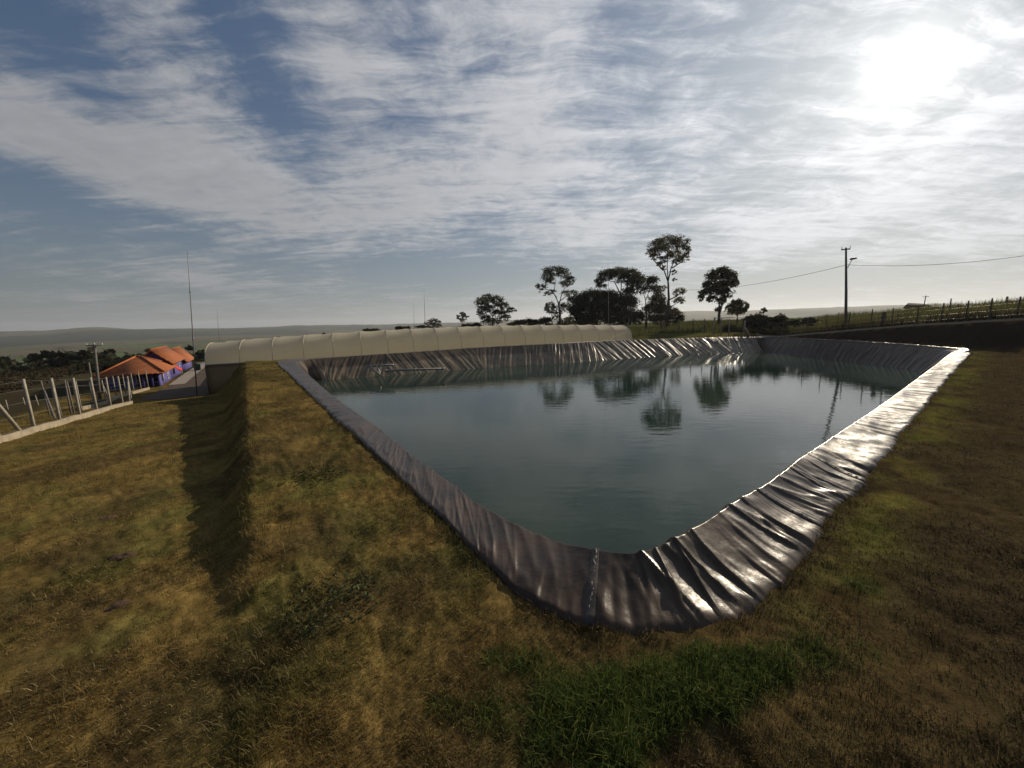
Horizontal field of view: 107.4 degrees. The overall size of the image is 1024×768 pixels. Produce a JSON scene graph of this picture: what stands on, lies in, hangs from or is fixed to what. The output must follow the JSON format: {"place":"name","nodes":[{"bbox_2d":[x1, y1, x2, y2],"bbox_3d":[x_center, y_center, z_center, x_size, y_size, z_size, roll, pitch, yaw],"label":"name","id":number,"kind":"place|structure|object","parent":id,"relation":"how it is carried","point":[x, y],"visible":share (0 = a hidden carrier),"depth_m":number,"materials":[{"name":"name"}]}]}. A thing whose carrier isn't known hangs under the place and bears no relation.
{"place":"outdoors","nodes":[
{"label":"outdoors","id":0,"kind":"place"},
{"bbox_2d":[138,368,208,399],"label":"track","id":1,"kind":"structure","parent":0,"point":[187,389],"depth_m":36.80,"materials":[{"name":"grey concrete"}]},
{"bbox_2d":[169,364,204,384],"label":"pavement","id":2,"kind":"structure","parent":0,"point":[187,376],"depth_m":47.49,"materials":[{"name":"concrete"}]},
{"bbox_2d":[193,363,200,369],"bbox_3d":[-46.391,-2.549,55.379,0.840,1.100,0.840,-1,9,0],"label":"drum","id":3,"kind":"object","parent":2,"relation":"on","point":[198,366],"visible":0.73,"depth_m":55.14,"materials":[{"name":"green plastic"}]},
{"bbox_2d":[0,303,1023,767],"bbox_3d":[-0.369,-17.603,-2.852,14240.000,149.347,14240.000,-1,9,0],"label":"ground","id":4,"kind":"structure","parent":0,"point":[996,339],"depth_m":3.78,"materials":[{"name":"green plant"}]},
{"bbox_2d":[40,381,55,417],"bbox_3d":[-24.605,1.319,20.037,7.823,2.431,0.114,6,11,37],"label":"fence post","id":5,"kind":"object","parent":4,"relation":"on","point":[47,401],"visible":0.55,"depth_m":21.40,"materials":[{"name":"concrete"}]},
{"bbox_2d":[0,361,109,393],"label":"scrub","id":6,"kind":"object","parent":4,"relation":"on","point":[45,372],"visible":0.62,"depth_m":53.32,"materials":[{"name":"green plant"}]},
{"bbox_2d":[54,385,62,416],"bbox_3d":[-23.214,0.951,19.224,0.132,2.192,0.050,-1,9,0],"label":"fence post","id":7,"kind":"object","parent":4,"relation":"on","point":[59,405],"visible":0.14,"depth_m":19.26,"materials":[{"name":"concrete"}]},
{"bbox_2d":[0,376,133,442],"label":"concrete fence","id":8,"kind":"object","parent":4,"relation":"on","point":[19,432],"visible":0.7,"depth_m":15.44,"materials":[{"name":"concrete"}]},
{"bbox_2d":[64,380,71,413],"bbox_3d":[-24.636,0.923,20.889,0.096,2.271,0.050,-1,9,0],"label":"fence post","id":9,"kind":"object","parent":4,"relation":"on","point":[67,396],"visible":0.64,"depth_m":20.85,"materials":[{"name":"concrete"}]},
{"bbox_2d":[66,382,74,413],"bbox_3d":[-24.971,0.947,21.309,0.096,2.191,0.050,-1,9,0],"label":"fence post","id":10,"kind":"object","parent":4,"relation":"on","point":[70,397],"visible":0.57,"depth_m":21.26,"materials":[{"name":"concrete"}]},
{"bbox_2d":[88,362,93,402],"bbox_3d":[-32.936,0.229,29.496,0.126,3.851,0.262,5,11,34],"label":"leaning post","id":11,"kind":"object","parent":4,"relation":"on","point":[90,371],"visible":0.39,"depth_m":29.31,"materials":[{"name":"concrete"}]},
{"bbox_2d":[86,343,102,401],"bbox_3d":[-35.503,-0.795,32.429,1.000,5.405,0.259,-9,12,-39],"label":"utility pole","id":12,"kind":"object","parent":4,"relation":"on","point":[94,345],"visible":0.89,"depth_m":32.27,"materials":[{"name":"concrete"}]},
{"bbox_2d":[67,359,124,373],"bbox_3d":[-70.019,-2.878,64.043,8.964,2.983,7.740,-6,11,-30],"label":"dark tree","id":13,"kind":"object","parent":4,"relation":"on","point":[105,365],"visible":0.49,"depth_m":62.70,"materials":[{"name":"green plant"}]},
{"bbox_2d":[98,515,115,519],"bbox_3d":[-6.394,2.113,5.940,0.351,0.052,0.230,-1,9,0],"label":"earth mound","id":14,"kind":"object","parent":4,"relation":"on","point":[108,517],"visible":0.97,"depth_m":5.91,"materials":[{"name":"brown soil"}]},
{"bbox_2d":[75,370,149,409],"bbox_3d":[-33.653,0.397,31.428,1.480,3.165,15.067,-7,11,-31],"label":"concrete fence","id":15,"kind":"object","parent":4,"relation":"on","point":[113,398],"visible":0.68,"depth_m":32.65,"materials":[{"name":"concrete"}]},
{"bbox_2d":[102,600,130,611],"bbox_3d":[-3.910,2.193,3.727,0.356,0.063,0.233,-1,9,0],"label":"stone","id":16,"kind":"object","parent":4,"relation":"on","point":[118,604],"visible":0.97,"depth_m":3.69,"materials":[{"name":"grey stone"}]},
{"bbox_2d":[107,552,137,561],"bbox_3d":[-4.897,2.173,4.700,0.432,0.076,0.273,-1,9,0],"label":"stone","id":17,"kind":"object","parent":4,"relation":"on","point":[116,557],"visible":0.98,"depth_m":4.71,"materials":[{"name":"grey stone"}]},
{"bbox_2d":[92,355,177,390],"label":"front house","id":18,"kind":"structure","parent":4,"relation":"on","point":[158,372],"depth_m":39.97,"materials":[{"name":"orange tile"}]},
{"bbox_2d":[116,376,129,384],"bbox_3d":[-40.912,-0.409,39.487,1.030,1.040,0.060,-8,11,-34],"label":"window","id":19,"kind":"structure","parent":18,"relation":"in","point":[121,380],"depth_m":39.44,"materials":[{"name":"white paint"}]},
{"bbox_2d":[126,375,137,387],"bbox_3d":[-40.362,-0.635,39.856,0.850,2.000,0.050,-8,11,-34],"label":"door","id":20,"kind":"structure","parent":18,"relation":"in","point":[129,375],"depth_m":39.90,"materials":[{"name":"white paint"}]},
{"bbox_2d":[136,374,146,383],"bbox_3d":[-39.793,-0.557,40.257,1.030,1.040,0.060,-8,11,-34],"label":"window","id":21,"kind":"structure","parent":18,"relation":"in","point":[140,376],"depth_m":40.30,"materials":[{"name":"white paint"}]},
{"bbox_2d":[153,373,164,382],"bbox_3d":[-38.674,-0.706,41.028,1.030,1.040,0.060,-8,11,-34],"label":"window","id":22,"kind":"structure","parent":18,"relation":"in","point":[155,379],"depth_m":41.00,"materials":[{"name":"glass"}]},
{"bbox_2d":[144,346,185,378],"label":"gabled house","id":23,"kind":"structure","parent":4,"relation":"on","point":[165,353],"depth_m":47.73,"materials":[{"name":"orange tile"}]},
{"bbox_2d":[170,346,193,369],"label":"gabled house","id":24,"kind":"structure","parent":4,"relation":"on","point":[186,363],"depth_m":58.75,"materials":[{"name":"orange tile"}]},
{"bbox_2d":[187,251,197,395],"bbox_3d":[-27.622,-4.990,32.463,0.927,12.764,0.146,-10,12,-42],"label":"lightning mast","id":25,"kind":"object","parent":4,"relation":"on","point":[192,333],"visible":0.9,"depth_m":32.54,"materials":[{"name":"metal"}]},
{"bbox_2d":[0,315,598,375],"bbox_3d":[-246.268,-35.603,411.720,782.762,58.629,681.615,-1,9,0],"label":"woodland","id":26,"kind":"object","parent":4,"relation":"on","point":[53,359],"visible":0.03,"depth_m":100.84,"materials":[{"name":"green plant"}]},
{"bbox_2d":[285,464,350,488],"bbox_3d":[-3.292,1.550,6.407,1.002,0.118,0.998,-1,9,0],"label":"weed","id":27,"kind":"object","parent":4,"relation":"on","point":[319,474],"visible":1,"depth_m":6.43,"materials":[{"name":"green plant"}]},
{"bbox_2d":[280,567,382,637],"bbox_3d":[-1.633,1.972,3.469,0.864,0.130,0.848,-1,9,0],"label":"weed","id":28,"kind":"object","parent":4,"relation":"on","point":[334,595],"visible":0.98,"depth_m":3.43,"materials":[{"name":"green plant"}]},
{"bbox_2d":[362,328,379,330],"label":"shrub","id":29,"kind":"object","parent":4,"relation":"on","point":[373,329],"visible":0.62,"depth_m":82.33,"materials":[{"name":"green plant"}]},
{"bbox_2d":[395,326,411,329],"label":"shrub","id":30,"kind":"object","parent":4,"relation":"on","point":[401,327],"visible":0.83,"depth_m":85.11,"materials":[{"name":"green plant"}]},
{"bbox_2d":[205,324,632,394],"bbox_3d":[-7.203,-3.975,45.609,46.229,5.993,9.320,-5,10,-21],"label":"greenhouse","id":31,"kind":"object","parent":4,"relation":"on","point":[224,360],"visible":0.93,"depth_m":38.96,"materials":[{"name":"plastic"}]},
{"bbox_2d":[414,325,433,328],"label":"shrub","id":32,"kind":"object","parent":4,"relation":"on","point":[420,326],"visible":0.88,"depth_m":85.45,"materials":[{"name":"green plant"}]},
{"bbox_2d":[424,318,441,327],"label":"tree","id":33,"kind":"object","parent":4,"relation":"on","point":[432,321],"visible":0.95,"depth_m":100.91,"materials":[{"name":"green plant"}]},
{"bbox_2d":[456,312,468,326],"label":"tree","id":34,"kind":"object","parent":4,"relation":"on","point":[461,318],"visible":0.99,"depth_m":92.25,"materials":[{"name":"green plant"}]},
{"bbox_2d":[462,322,483,326],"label":"shrub","id":35,"kind":"object","parent":4,"relation":"on","point":[471,324],"visible":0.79,"depth_m":87.96,"materials":[{"name":"green plant"}]},
{"bbox_2d":[473,293,516,325],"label":"leafy tree","id":36,"kind":"object","parent":4,"relation":"on","point":[485,306],"visible":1,"depth_m":89.06,"materials":[{"name":"green plant"}]},
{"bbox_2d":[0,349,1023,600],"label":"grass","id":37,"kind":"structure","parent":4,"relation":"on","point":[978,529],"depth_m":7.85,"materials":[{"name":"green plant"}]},
{"bbox_2d":[506,316,551,325],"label":"shrub","id":38,"kind":"object","parent":4,"relation":"on","point":[543,320],"visible":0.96,"depth_m":86.76,"materials":[{"name":"green plant"}]},
{"bbox_2d":[544,300,556,315],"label":"tree","id":39,"kind":"object","parent":4,"relation":"on","point":[547,307],"visible":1,"depth_m":90.09,"materials":[{"name":"green plant"}]},
{"bbox_2d":[534,264,584,324],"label":"layered tree","id":40,"kind":"object","parent":4,"relation":"on","point":[550,273],"visible":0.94,"depth_m":93.54,"materials":[{"name":"green plant"}]},
{"bbox_2d":[568,287,620,324],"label":"round tree","id":41,"kind":"object","parent":4,"relation":"on","point":[593,306],"visible":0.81,"depth_m":92.69,"materials":[{"name":"green plant"}]},
{"bbox_2d":[608,290,608,324],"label":"lightning mast","id":42,"kind":"object","parent":4,"relation":"on","point":[608,307],"visible":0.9,"depth_m":76.03,"materials":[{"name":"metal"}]},
{"bbox_2d":[594,266,645,324],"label":"umbrella tree","id":43,"kind":"object","parent":4,"relation":"on","point":[635,277],"visible":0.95,"depth_m":94.40,"materials":[{"name":"green plant"}]},
{"bbox_2d":[600,291,646,326],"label":"round tree","id":44,"kind":"object","parent":4,"relation":"on","point":[625,313],"visible":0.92,"depth_m":88.90,"materials":[{"name":"green plant"}]},
{"bbox_2d":[277,336,970,635],"bbox_3d":[12.178,-1.514,30.434,51.350,3.000,33.122,-8,11,-35],"label":"pond liner","id":45,"kind":"object","parent":4,"relation":"on","point":[729,559],"visible":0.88,"depth_m":4.71,"materials":[{"name":"black plastic"}]},
{"bbox_2d":[368,364,393,374],"bbox_3d":[-9.779,-1.064,27.791,1.881,0.732,0.883,-1,9,0],"label":"inlet pipe","id":46,"kind":"object","parent":45,"relation":"on","point":[374,370],"visible":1,"depth_m":27.96,"materials":[{"name":"metal"}]},
{"bbox_2d":[384,367,444,371],"bbox_3d":[-7.292,-1.069,28.278,4.422,0.210,0.200,-2,9,-6],"label":"inlet pipe","id":47,"kind":"object","parent":45,"relation":"on","point":[413,369],"visible":1,"depth_m":28.21,"materials":[{"name":"white plastic"}]},
{"bbox_2d":[635,274,662,326],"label":"spreading tree","id":48,"kind":"object","parent":4,"relation":"on","point":[648,282],"visible":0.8,"depth_m":95.38,"materials":[{"name":"green plant"}]},
{"bbox_2d":[640,292,686,326],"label":"bushy tree","id":49,"kind":"object","parent":4,"relation":"on","point":[658,308],"visible":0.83,"depth_m":92.08,"materials":[{"name":"green plant"}]},
{"bbox_2d":[644,233,691,326],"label":"tall tree","id":50,"kind":"object","parent":4,"relation":"on","point":[673,242],"visible":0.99,"depth_m":84.09,"materials":[{"name":"green plant"}]},
{"bbox_2d":[645,319,704,333],"bbox_3d":[24.262,-8.445,56.357,8.324,2.459,0.278,3,10,23],"label":"post fence","id":51,"kind":"object","parent":4,"relation":"on","point":[693,326],"visible":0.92,"depth_m":56.10,"materials":[{"name":"brown wood"}]},
{"bbox_2d":[677,638,737,689],"bbox_3d":[1.422,2.009,2.723,0.404,0.122,0.400,-1,9,0],"label":"weed","id":52,"kind":"object","parent":4,"relation":"on","point":[710,661],"visible":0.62,"depth_m":2.71,"materials":[{"name":"green plant"}]},
{"bbox_2d":[697,264,740,324],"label":"oval tree","id":53,"kind":"object","parent":4,"relation":"on","point":[726,277],"visible":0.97,"depth_m":67.38,"materials":[{"name":"green plant"}]},
{"bbox_2d":[713,317,750,336],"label":"gate","id":54,"kind":"structure","parent":4,"relation":"on","point":[729,326],"depth_m":47.98,"materials":[{"name":"concrete"}]},
{"bbox_2d":[723,298,749,324],"bbox_3d":[37.331,-11.607,62.327,3.559,5.179,4.831,7,13,42],"label":"young tree","id":55,"kind":"object","parent":4,"relation":"on","point":[737,307],"visible":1,"depth_m":61.54,"materials":[{"name":"green plant"}]},
{"bbox_2d":[741,312,767,330],"bbox_3d":[33.528,-8.613,52.016,3.753,2.582,3.986,-1,9,0],"label":"shrub","id":56,"kind":"object","parent":4,"relation":"on","point":[754,321],"visible":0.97,"depth_m":51.46,"materials":[{"name":"green plant"}]},
{"bbox_2d":[759,307,767,313],"bbox_3d":[36.199,-9.174,54.424,0.998,3.915,3.544,4,11,29],"label":"sapling","id":57,"kind":"object","parent":4,"relation":"on","point":[764,309],"visible":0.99,"depth_m":53.84,"materials":[{"name":"green plant"}]},
{"bbox_2d":[762,313,789,330],"bbox_3d":[35.211,-8.308,50.507,3.523,2.471,4.250,-1,9,0],"label":"shrub","id":58,"kind":"object","parent":4,"relation":"on","point":[776,321],"visible":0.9,"depth_m":49.73,"materials":[{"name":"green plant"}]},
{"bbox_2d":[782,317,821,327],"bbox_3d":[36.964,-7.887,48.086,3.976,1.436,2.604,3,10,26],"label":"shrub","id":59,"kind":"object","parent":4,"relation":"on","point":[792,322],"visible":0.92,"depth_m":47.53,"materials":[{"name":"green plant"}]},
{"bbox_2d":[841,245,856,323],"bbox_3d":[36.517,-10.149,41.259,1.400,9.656,0.297,6,11,36],"label":"lamp pole","id":60,"kind":"object","parent":4,"relation":"on","point":[846,299],"visible":0.94,"depth_m":41.11,"materials":[{"name":"concrete"}]},
{"bbox_2d":[702,256,1020,289],"bbox_3d":[36.608,-14.155,50.140,10.350,1.179,41.474,-7,11,-32],"label":"power cable","id":61,"kind":"object","parent":60,"relation":"attached to","point":[872,265],"visible":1,"depth_m":40.24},
{"bbox_2d":[719,295,1023,335],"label":"tall grass","id":62,"kind":"structure","parent":4,"relation":"on","point":[935,311],"depth_m":38.54,"materials":[{"name":"green plant"}]},
{"bbox_2d":[880,312,886,322],"bbox_3d":[36.272,-6.047,36.772,0.250,1.950,0.250,-1,9,0],"label":"field post","id":63,"kind":"object","parent":4,"relation":"on","point":[883,314],"visible":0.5,"depth_m":36.59,"materials":[{"name":"brown wood"}]},
{"bbox_2d":[756,297,1023,336],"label":"post fence","id":64,"kind":"object","parent":4,"relation":"on","point":[965,321],"visible":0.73,"depth_m":32.08,"materials":[{"name":"brown wood"}]},
{"bbox_2d":[903,303,929,309],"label":"hill house","id":65,"kind":"structure","parent":4,"relation":"on","point":[912,304],"depth_m":100.89,"materials":[{"name":"concrete"}]},
{"bbox_2d":[0,0,1023,331],"label":"sky","id":66,"kind":"structure","parent":0,"point":[312,162],"materials":[{"name":"blue"}]},
{"bbox_2d":[315,351,921,552],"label":"water","id":67,"kind":"structure","parent":0,"point":[632,455],"depth_m":14.08,"materials":[{"name":"liquid"}]},
{"bbox_2d":[416,571,907,767],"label":"tall grass","id":68,"kind":"structure","parent":0,"point":[610,672],"depth_m":2.48,"materials":[{"name":"green plant"}]},
{"bbox_2d":[627,316,820,336],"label":"rough grass","id":69,"kind":"structure","parent":0,"point":[639,330],"depth_m":66.53,"materials":[{"name":"green plant"}]}
]}

